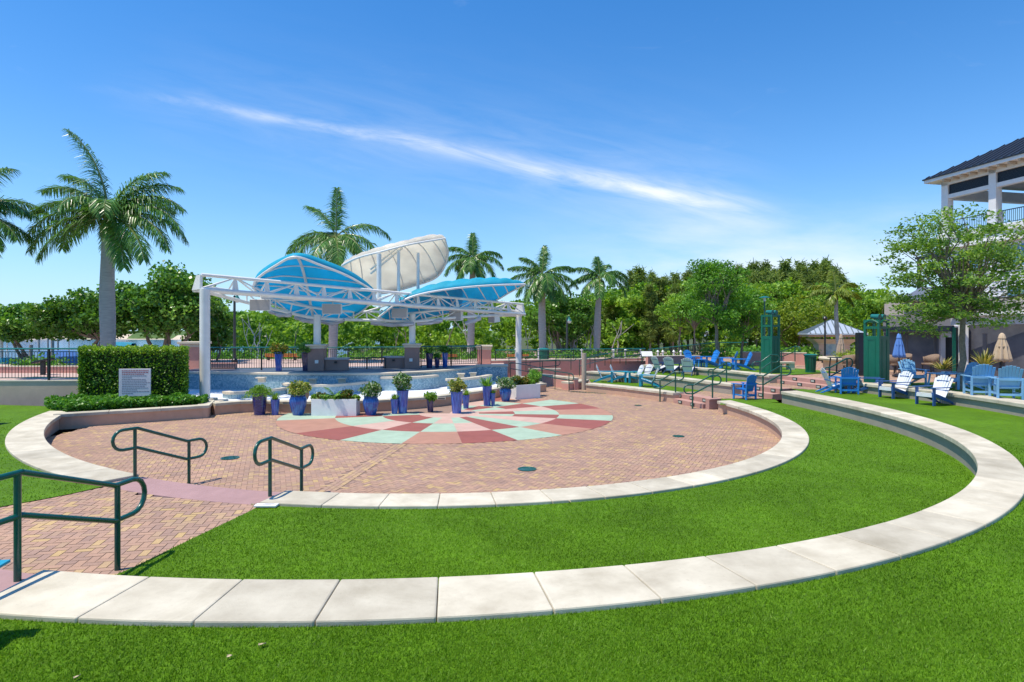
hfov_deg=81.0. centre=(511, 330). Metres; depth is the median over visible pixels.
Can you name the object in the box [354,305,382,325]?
bank tree
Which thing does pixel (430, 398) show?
flower pot
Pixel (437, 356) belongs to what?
flower pot
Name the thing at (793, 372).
lawn
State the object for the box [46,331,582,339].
shore
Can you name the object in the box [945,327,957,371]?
doorway
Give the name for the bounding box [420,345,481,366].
railing
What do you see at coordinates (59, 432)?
ground
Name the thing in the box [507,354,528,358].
wooden bench
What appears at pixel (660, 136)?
sky
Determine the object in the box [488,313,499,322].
speaker
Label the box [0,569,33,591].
lawn steps
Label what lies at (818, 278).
feathery pine
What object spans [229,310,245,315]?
bank tree
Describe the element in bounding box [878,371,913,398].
adirondack chair
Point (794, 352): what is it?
handrail
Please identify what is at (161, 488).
plaza steps
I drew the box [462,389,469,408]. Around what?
flower pot
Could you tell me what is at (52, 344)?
dock piling
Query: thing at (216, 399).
column footing
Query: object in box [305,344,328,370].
stage pier
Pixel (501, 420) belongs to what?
painted fan
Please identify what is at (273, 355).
wooden bench
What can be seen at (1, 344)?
dock piling
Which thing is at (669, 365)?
adirondack chair
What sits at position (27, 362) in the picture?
shrub bed
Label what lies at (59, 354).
moored boat
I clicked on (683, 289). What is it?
feathery pine
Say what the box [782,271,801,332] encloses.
feathery pine
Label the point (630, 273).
feathery pine
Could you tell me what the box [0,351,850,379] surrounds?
promenade
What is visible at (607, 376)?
adirondack chair
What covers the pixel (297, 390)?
flower pot
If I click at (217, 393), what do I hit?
basin floor
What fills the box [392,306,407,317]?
speaker
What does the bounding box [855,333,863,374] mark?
speaker column
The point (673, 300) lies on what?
shade tree
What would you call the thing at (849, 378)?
deck armchair
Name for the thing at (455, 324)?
bank tree
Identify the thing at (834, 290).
palm tree
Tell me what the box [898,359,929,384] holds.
adirondack chair
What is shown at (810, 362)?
trash can
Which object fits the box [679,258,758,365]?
shade tree
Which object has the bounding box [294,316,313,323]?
rolled curtain
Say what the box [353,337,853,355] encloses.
wood floor
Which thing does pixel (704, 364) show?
side table
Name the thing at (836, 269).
feathery pine
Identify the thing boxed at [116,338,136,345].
moored boat
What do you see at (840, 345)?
closed umbrella
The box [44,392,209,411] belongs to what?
ground cover
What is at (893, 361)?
wicker chair
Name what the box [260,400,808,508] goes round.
seat wall
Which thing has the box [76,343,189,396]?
clipped hedge
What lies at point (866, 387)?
adirondack chair
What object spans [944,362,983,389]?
adirondack chair
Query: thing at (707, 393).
stair landing
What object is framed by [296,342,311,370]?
flower pot
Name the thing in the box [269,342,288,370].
flower pot
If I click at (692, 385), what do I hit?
handrail
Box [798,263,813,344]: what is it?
feathery pine
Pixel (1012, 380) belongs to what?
deck armchair
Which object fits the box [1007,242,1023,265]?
window
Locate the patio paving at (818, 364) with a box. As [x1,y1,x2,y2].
[695,352,1020,388]
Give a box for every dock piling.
[0,340,2,357]
[51,340,53,355]
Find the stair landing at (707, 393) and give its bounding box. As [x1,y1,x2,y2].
[688,391,769,398]
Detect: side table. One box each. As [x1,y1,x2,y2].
[696,359,706,366]
[926,372,955,384]
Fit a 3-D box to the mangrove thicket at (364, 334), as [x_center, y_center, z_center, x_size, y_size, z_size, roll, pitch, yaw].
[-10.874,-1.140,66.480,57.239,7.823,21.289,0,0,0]
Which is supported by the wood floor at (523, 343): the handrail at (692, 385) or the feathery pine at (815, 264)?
the feathery pine at (815, 264)
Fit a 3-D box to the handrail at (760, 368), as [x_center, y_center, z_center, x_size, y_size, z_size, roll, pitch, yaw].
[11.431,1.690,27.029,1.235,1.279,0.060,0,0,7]
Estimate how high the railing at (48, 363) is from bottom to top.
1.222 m
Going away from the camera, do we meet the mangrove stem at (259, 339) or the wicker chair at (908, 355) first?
the wicker chair at (908, 355)
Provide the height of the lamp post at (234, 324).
4.498 m
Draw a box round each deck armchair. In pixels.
[731,374,756,399]
[833,367,860,393]
[960,364,997,395]
[986,366,1023,399]
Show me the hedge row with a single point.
(705, 353)
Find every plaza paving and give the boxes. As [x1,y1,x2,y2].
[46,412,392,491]
[318,444,405,491]
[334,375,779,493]
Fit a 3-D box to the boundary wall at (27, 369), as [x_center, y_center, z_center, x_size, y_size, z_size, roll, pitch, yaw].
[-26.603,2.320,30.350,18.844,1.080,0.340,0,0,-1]
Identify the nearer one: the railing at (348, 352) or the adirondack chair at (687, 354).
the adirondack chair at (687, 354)
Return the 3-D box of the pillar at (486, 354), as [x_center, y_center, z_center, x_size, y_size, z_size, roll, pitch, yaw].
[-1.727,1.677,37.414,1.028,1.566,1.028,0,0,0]
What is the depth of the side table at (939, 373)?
21.59 m
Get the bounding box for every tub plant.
[929,357,954,376]
[970,348,996,372]
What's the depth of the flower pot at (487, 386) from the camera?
24.33 m
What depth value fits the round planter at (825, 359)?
30.43 m
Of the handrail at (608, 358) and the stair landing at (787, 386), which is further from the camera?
the handrail at (608, 358)
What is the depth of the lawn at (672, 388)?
29.48 m
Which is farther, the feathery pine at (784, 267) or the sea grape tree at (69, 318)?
the feathery pine at (784, 267)
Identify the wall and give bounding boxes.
[0,366,77,372]
[0,380,87,405]
[0,391,1023,627]
[5,411,138,496]
[53,404,208,429]
[198,400,214,417]
[211,363,236,368]
[211,382,542,414]
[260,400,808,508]
[324,357,349,369]
[383,356,403,367]
[491,358,643,376]
[528,368,560,374]
[528,373,578,389]
[538,383,546,391]
[561,379,588,389]
[586,371,740,394]
[586,383,683,402]
[642,364,779,382]
[645,355,699,364]
[705,398,720,409]
[743,351,806,364]
[859,382,1023,416]
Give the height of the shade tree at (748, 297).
5.137 m
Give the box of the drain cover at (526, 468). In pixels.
[518,466,535,470]
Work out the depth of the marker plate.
9.13 m
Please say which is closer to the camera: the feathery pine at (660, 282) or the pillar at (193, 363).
the pillar at (193, 363)
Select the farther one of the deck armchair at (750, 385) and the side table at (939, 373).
the deck armchair at (750, 385)
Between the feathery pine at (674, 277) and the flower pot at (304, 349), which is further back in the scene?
the feathery pine at (674, 277)
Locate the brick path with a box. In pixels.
[0,487,255,574]
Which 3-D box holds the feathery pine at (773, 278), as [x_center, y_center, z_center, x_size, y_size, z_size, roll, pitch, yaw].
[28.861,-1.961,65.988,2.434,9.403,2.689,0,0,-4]
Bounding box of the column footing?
[208,397,227,401]
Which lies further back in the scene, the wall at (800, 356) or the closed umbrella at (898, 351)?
the wall at (800, 356)
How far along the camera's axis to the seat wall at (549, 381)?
32.63 m
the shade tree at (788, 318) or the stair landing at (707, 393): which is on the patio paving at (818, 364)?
the shade tree at (788, 318)
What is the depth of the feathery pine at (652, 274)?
69.70 m
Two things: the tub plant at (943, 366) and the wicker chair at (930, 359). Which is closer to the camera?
the tub plant at (943, 366)
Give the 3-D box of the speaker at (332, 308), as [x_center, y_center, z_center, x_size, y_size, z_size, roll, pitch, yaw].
[-8.291,-1.081,27.789,0.893,0.642,0.458,0,0,0]
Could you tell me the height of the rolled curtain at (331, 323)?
0.405 m
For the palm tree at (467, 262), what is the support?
on the promenade
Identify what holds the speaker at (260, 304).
attached to the bandshell
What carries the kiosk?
on the patio paving at (818, 364)
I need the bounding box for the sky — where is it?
[0,0,1023,331]
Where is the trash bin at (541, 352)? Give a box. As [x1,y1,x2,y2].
[539,348,547,358]
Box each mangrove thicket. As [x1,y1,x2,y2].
[192,291,647,355]
[586,277,897,351]
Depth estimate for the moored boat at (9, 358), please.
38.74 m
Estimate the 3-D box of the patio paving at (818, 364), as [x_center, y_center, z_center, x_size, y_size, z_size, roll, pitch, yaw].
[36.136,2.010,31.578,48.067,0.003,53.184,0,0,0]
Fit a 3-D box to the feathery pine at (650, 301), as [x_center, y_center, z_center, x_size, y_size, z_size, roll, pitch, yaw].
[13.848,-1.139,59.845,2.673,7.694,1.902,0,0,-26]
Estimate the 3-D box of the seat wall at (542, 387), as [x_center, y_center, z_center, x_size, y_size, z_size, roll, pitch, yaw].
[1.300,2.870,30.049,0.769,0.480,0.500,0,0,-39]
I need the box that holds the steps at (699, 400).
[673,392,721,408]
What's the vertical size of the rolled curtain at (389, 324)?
0.328 m
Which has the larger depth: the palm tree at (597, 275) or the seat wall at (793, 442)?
the palm tree at (597, 275)
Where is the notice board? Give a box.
[119,369,150,395]
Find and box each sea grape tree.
[0,303,62,358]
[20,286,137,346]
[93,259,231,345]
[180,304,240,360]
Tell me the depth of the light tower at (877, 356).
22.78 m
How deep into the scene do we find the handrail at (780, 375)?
23.30 m
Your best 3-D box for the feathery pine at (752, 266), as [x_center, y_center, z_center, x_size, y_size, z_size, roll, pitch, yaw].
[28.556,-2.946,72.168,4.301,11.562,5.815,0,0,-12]
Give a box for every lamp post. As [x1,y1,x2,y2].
[231,295,239,363]
[566,316,571,356]
[759,296,769,335]
[821,316,827,362]
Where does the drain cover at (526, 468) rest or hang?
on the plaza paving at (666, 450)
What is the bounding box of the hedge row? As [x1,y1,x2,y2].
[211,344,853,362]
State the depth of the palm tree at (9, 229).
25.16 m
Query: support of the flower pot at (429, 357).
on the stage deck
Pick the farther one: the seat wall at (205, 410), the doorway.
the doorway
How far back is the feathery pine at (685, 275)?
69.88 m
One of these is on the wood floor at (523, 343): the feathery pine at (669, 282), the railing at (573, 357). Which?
the feathery pine at (669, 282)
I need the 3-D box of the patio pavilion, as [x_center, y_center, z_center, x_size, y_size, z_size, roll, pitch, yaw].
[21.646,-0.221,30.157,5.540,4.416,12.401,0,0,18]
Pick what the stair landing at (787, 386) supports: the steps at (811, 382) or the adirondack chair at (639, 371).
the steps at (811, 382)
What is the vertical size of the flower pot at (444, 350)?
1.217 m
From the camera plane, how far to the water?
200.48 m
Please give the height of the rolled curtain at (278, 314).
0.412 m
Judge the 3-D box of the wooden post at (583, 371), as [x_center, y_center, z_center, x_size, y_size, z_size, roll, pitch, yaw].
[3.734,2.135,31.119,0.244,1.950,0.250,0,0,0]
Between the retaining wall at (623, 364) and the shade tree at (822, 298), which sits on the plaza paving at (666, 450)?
the retaining wall at (623, 364)
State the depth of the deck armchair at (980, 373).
18.00 m
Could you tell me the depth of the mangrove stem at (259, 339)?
55.51 m
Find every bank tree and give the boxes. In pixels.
[6,301,42,308]
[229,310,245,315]
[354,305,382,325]
[451,320,464,332]
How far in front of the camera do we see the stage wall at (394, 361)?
31.34 m
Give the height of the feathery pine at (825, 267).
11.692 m
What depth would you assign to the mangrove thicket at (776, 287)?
62.04 m
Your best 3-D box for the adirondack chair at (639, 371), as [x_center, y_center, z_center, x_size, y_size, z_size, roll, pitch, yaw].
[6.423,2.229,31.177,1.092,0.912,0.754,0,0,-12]
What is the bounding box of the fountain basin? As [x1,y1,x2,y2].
[188,364,507,398]
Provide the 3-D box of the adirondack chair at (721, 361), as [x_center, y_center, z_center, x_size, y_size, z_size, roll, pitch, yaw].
[11.377,1.519,31.322,1.092,0.912,0.754,0,0,30]
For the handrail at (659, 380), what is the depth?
25.77 m
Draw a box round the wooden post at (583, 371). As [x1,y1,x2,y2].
[582,353,585,389]
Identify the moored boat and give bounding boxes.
[0,343,30,363]
[38,350,77,358]
[55,340,77,362]
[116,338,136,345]
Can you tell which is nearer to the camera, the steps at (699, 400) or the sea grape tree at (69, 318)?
the steps at (699, 400)
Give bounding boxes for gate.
[349,357,385,368]
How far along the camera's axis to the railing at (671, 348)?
45.44 m
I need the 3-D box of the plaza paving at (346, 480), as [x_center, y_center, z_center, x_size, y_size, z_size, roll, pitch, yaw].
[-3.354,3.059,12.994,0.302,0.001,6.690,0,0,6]
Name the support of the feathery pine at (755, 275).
on the wood floor at (523, 343)
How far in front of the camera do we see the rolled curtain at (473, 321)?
32.91 m
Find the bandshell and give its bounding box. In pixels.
[192,234,525,397]
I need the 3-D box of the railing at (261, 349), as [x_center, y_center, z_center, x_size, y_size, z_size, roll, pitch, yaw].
[-12.448,1.374,29.833,4.991,1.152,0.099,0,0,-6]
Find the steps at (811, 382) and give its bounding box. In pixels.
[776,374,851,390]
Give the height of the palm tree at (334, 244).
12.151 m
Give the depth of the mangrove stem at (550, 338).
55.81 m
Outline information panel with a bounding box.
[641,351,652,361]
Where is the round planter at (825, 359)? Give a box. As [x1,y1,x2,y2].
[818,349,854,370]
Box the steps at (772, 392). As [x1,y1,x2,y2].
[725,381,790,399]
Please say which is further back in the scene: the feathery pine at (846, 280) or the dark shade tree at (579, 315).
the feathery pine at (846, 280)
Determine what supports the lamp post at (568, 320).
on the promenade
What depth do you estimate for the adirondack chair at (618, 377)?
31.23 m
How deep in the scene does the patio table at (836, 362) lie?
27.98 m
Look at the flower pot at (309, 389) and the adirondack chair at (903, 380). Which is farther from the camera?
the flower pot at (309, 389)
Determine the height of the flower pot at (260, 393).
1.122 m
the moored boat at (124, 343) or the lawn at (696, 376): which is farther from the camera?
the moored boat at (124, 343)
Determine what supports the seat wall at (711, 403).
on the plaza paving at (666, 450)
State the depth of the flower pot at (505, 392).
25.85 m
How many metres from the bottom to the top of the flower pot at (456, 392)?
1.356 m
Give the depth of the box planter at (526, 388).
27.01 m
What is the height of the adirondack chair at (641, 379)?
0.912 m
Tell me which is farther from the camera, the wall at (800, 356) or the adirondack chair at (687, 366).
the wall at (800, 356)
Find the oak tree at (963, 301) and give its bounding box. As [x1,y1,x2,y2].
[868,201,1023,389]
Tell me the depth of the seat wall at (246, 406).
22.62 m
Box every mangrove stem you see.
[241,314,257,348]
[257,326,262,357]
[548,324,552,350]
[611,322,621,351]
[611,324,628,351]
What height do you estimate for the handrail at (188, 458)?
1.329 m
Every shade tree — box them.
[524,291,595,351]
[653,292,693,354]
[669,290,712,354]
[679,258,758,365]
[706,280,777,363]
[751,293,838,349]
[807,283,881,338]
[833,282,895,335]
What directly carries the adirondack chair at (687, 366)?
on the lawn at (696, 376)
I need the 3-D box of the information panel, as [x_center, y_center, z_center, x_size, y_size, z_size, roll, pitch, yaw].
[9.000,1.721,40.000,0.750,0.698,0.246,0,0,-6]
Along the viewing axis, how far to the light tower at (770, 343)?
28.13 m
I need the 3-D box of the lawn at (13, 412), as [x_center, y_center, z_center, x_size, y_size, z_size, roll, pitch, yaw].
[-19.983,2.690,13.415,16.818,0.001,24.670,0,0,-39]
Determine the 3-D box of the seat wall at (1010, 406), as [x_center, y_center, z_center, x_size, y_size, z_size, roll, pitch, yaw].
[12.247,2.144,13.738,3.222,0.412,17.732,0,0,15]
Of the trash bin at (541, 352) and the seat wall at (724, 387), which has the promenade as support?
the trash bin at (541, 352)
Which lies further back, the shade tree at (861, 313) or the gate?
the shade tree at (861, 313)
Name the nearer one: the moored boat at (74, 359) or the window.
the moored boat at (74, 359)
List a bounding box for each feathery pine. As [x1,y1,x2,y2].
[601,298,621,349]
[621,268,637,349]
[626,265,658,349]
[638,282,660,350]
[647,269,657,342]
[652,276,668,349]
[657,283,697,350]
[661,279,675,350]
[662,273,669,348]
[669,271,680,350]
[676,279,686,350]
[680,265,692,349]
[686,273,706,350]
[731,263,743,347]
[734,265,758,346]
[745,258,762,344]
[747,267,766,346]
[757,259,774,278]
[761,266,773,288]
[766,270,780,335]
[775,257,795,339]
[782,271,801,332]
[793,259,806,346]
[797,270,819,346]
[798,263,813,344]
[804,267,823,283]
[806,259,820,271]
[816,255,833,277]
[819,258,832,338]
[825,264,844,285]
[839,272,850,286]
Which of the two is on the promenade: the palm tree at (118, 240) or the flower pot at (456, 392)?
the palm tree at (118, 240)
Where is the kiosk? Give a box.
[798,319,867,358]
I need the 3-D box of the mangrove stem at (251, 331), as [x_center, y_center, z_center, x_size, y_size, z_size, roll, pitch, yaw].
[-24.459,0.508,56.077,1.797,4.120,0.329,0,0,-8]
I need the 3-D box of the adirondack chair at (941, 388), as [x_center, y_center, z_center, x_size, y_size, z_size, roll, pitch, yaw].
[13.200,1.839,18.674,1.092,0.912,0.754,0,0,-18]
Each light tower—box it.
[761,310,779,372]
[863,314,889,382]
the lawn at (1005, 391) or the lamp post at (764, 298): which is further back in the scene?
the lamp post at (764, 298)
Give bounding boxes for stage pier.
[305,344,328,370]
[402,343,421,368]
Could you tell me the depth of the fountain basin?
27.88 m
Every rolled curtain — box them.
[268,310,291,316]
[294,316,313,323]
[321,318,344,325]
[370,322,413,326]
[417,319,442,325]
[465,316,480,325]
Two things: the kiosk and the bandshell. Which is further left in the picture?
the bandshell
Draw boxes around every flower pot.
[241,384,275,414]
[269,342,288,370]
[270,392,280,414]
[287,380,308,415]
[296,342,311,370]
[305,382,311,398]
[357,381,382,415]
[390,393,398,413]
[392,371,411,413]
[423,345,434,367]
[423,391,437,411]
[433,352,440,367]
[439,345,450,366]
[447,377,466,413]
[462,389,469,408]
[478,376,495,405]
[491,389,496,405]
[495,376,515,401]
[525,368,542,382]
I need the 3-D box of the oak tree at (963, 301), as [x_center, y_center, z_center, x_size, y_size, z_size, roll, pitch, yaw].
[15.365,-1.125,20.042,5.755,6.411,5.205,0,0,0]
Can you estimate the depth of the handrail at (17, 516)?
5.97 m
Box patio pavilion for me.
[883,287,1023,377]
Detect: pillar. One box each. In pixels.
[177,341,211,368]
[476,345,492,363]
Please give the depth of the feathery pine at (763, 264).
73.50 m
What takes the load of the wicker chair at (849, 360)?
on the patio paving at (818, 364)
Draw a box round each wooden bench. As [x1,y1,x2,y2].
[265,354,298,359]
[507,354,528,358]
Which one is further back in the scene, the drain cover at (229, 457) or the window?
the window
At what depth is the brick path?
8.16 m
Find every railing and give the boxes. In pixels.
[0,348,77,379]
[210,347,301,369]
[299,346,475,363]
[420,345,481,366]
[495,348,645,359]
[648,342,747,355]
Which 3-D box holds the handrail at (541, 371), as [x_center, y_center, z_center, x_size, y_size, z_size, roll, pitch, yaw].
[1.455,2.448,32.450,0.233,1.264,6.004,0,0,-31]
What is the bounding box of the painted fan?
[276,397,612,443]
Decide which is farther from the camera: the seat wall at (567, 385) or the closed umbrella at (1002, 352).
the seat wall at (567, 385)
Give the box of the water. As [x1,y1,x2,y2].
[3,335,856,390]
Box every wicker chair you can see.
[842,355,854,373]
[890,355,902,373]
[895,353,911,371]
[921,354,939,372]
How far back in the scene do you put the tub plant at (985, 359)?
23.86 m
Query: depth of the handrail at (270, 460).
9.87 m
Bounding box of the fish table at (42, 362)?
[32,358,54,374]
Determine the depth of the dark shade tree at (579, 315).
55.05 m
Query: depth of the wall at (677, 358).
41.19 m
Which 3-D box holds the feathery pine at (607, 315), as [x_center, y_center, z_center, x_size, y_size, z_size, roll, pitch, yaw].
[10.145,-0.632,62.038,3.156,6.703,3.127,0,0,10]
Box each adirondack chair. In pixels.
[0,559,10,567]
[594,364,613,382]
[608,364,626,382]
[623,365,643,382]
[636,364,652,373]
[638,368,658,386]
[651,356,668,372]
[662,357,679,373]
[681,358,695,375]
[683,350,703,366]
[700,350,719,366]
[719,351,741,368]
[730,352,753,369]
[817,368,850,392]
[851,370,884,392]
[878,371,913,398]
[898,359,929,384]
[912,375,953,405]
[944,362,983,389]
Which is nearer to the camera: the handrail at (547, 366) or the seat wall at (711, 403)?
the seat wall at (711, 403)
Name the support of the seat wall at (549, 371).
on the plaza paving at (666, 450)
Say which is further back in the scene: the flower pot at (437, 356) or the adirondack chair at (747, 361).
the flower pot at (437, 356)
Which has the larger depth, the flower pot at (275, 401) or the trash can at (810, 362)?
the trash can at (810, 362)
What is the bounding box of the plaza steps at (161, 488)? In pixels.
[98,477,280,504]
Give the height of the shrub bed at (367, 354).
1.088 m
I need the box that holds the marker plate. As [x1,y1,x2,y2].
[254,503,278,506]
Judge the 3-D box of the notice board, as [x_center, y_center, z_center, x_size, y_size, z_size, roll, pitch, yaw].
[-13.417,1.966,21.366,1.068,1.228,0.068,0,0,-7]
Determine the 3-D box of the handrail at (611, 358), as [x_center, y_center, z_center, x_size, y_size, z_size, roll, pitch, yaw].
[6.356,1.943,38.525,0.565,1.473,7.702,0,0,42]
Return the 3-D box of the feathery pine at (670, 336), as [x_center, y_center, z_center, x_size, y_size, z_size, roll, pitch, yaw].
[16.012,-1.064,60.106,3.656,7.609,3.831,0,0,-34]
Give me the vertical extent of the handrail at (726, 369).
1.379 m
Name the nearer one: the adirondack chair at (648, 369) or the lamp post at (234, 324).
the adirondack chair at (648, 369)
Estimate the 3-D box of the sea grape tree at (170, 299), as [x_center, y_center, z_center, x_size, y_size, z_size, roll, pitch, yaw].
[-22.471,-0.995,38.957,8.389,7.307,6.103,0,0,0]
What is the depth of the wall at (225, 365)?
30.46 m
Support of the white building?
on the promenade
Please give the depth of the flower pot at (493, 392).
24.32 m
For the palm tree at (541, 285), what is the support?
on the promenade
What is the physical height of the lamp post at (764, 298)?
3.882 m
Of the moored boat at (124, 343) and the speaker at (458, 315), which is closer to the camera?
the speaker at (458, 315)
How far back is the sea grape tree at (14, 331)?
38.75 m
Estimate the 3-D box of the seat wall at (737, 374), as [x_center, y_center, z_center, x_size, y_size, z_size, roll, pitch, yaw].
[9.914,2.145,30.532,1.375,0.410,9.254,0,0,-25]
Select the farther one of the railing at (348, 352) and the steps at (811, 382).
the railing at (348, 352)
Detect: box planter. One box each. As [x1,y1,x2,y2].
[310,387,360,415]
[504,375,539,399]
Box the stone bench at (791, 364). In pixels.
[780,361,794,369]
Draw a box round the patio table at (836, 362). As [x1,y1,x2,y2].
[827,357,841,372]
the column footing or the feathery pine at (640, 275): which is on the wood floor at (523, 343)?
the feathery pine at (640, 275)
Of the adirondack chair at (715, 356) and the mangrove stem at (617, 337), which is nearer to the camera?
the adirondack chair at (715, 356)
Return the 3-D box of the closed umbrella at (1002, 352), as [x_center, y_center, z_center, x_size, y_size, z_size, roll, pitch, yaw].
[19.192,1.029,23.500,0.621,1.902,0.621,0,0,23]
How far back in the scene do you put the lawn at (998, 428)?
4.51 m
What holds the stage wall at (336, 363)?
on the stage deck
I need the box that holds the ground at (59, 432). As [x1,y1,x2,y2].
[1,332,781,506]
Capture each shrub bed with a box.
[6,352,73,365]
[211,351,476,359]
[729,344,821,360]
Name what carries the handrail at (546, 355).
on the seat wall at (549, 371)
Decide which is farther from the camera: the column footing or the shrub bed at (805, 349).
the shrub bed at (805, 349)
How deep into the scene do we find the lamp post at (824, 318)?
36.95 m
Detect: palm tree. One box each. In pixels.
[0,167,45,257]
[22,128,189,346]
[285,187,391,356]
[443,232,504,352]
[507,245,578,348]
[568,256,629,351]
[804,269,862,349]
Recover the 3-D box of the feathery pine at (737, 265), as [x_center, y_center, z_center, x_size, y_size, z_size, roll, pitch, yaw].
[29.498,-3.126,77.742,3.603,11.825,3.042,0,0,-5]
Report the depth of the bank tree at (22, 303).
342.75 m
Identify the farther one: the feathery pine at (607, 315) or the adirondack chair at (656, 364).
the feathery pine at (607, 315)
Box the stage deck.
[189,365,473,372]
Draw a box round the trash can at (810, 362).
[804,354,817,372]
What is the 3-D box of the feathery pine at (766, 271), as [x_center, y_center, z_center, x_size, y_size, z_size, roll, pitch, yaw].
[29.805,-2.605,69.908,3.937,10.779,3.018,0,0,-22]
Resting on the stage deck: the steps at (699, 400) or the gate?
the gate
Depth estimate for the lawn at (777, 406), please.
8.37 m
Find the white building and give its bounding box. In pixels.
[915,137,1023,326]
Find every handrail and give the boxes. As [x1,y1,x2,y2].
[0,469,146,581]
[111,426,207,483]
[253,436,313,496]
[509,355,575,363]
[510,362,573,381]
[530,359,559,374]
[579,348,644,375]
[590,350,637,360]
[651,371,683,401]
[683,375,721,408]
[707,361,732,381]
[751,354,779,373]
[755,365,791,398]
[780,346,800,365]
[824,358,852,378]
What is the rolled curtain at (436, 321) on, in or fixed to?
hanging from the bandshell
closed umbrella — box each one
[836,334,845,355]
[892,333,905,376]
[991,333,1012,368]
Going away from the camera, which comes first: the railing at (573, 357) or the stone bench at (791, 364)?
the stone bench at (791, 364)
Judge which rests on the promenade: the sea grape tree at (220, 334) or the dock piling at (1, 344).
the sea grape tree at (220, 334)
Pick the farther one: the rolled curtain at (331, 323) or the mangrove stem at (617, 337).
the mangrove stem at (617, 337)
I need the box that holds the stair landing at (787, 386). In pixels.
[737,381,832,390]
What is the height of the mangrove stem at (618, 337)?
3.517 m
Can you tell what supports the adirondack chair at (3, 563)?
on the brick path
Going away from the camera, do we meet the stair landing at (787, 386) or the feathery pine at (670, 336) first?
the stair landing at (787, 386)
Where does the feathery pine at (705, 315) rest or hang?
on the wood floor at (523, 343)
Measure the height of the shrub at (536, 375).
1.306 m
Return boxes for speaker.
[250,296,271,310]
[322,301,341,313]
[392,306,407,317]
[449,311,463,320]
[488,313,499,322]
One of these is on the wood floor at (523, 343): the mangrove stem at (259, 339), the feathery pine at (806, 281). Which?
the feathery pine at (806, 281)
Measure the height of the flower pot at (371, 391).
1.282 m
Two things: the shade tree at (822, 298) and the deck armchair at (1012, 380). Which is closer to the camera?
the deck armchair at (1012, 380)
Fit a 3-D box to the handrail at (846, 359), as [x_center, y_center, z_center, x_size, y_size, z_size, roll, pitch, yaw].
[12.538,1.690,23.052,1.792,1.279,0.061,0,0,-27]
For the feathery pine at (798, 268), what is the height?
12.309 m
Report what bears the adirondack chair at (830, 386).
on the lawn at (998, 428)
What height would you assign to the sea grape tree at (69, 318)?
5.470 m
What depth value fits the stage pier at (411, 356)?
31.01 m
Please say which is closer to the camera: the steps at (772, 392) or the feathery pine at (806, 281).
the steps at (772, 392)
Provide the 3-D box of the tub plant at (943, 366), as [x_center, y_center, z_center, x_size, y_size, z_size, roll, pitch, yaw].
[18.389,1.527,25.595,1.111,0.907,0.976,0,0,32]
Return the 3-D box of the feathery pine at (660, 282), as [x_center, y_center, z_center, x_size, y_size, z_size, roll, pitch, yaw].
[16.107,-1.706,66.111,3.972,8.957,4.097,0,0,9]
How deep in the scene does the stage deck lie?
30.23 m
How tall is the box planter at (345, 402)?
1.033 m
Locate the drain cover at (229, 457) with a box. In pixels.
[220,456,238,459]
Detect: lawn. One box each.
[0,390,1023,681]
[0,405,112,505]
[116,402,974,586]
[589,379,709,392]
[609,371,746,382]
[674,363,832,374]
[720,399,777,404]
[895,382,1020,399]
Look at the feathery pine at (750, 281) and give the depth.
69.98 m
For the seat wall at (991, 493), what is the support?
on the lawn at (777, 406)
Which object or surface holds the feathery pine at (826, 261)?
on the wood floor at (523, 343)
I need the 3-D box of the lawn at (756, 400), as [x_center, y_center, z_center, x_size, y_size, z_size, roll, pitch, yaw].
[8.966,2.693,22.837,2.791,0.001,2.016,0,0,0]
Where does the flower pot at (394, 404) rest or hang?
on the painted fan
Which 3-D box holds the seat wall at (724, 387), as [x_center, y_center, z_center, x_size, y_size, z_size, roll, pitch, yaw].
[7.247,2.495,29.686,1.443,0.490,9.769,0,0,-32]
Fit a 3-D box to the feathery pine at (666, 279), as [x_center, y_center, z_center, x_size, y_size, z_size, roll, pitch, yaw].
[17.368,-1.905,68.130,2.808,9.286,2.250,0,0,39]
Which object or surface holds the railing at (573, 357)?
on the retaining wall at (623, 364)
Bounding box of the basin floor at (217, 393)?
[188,381,499,400]

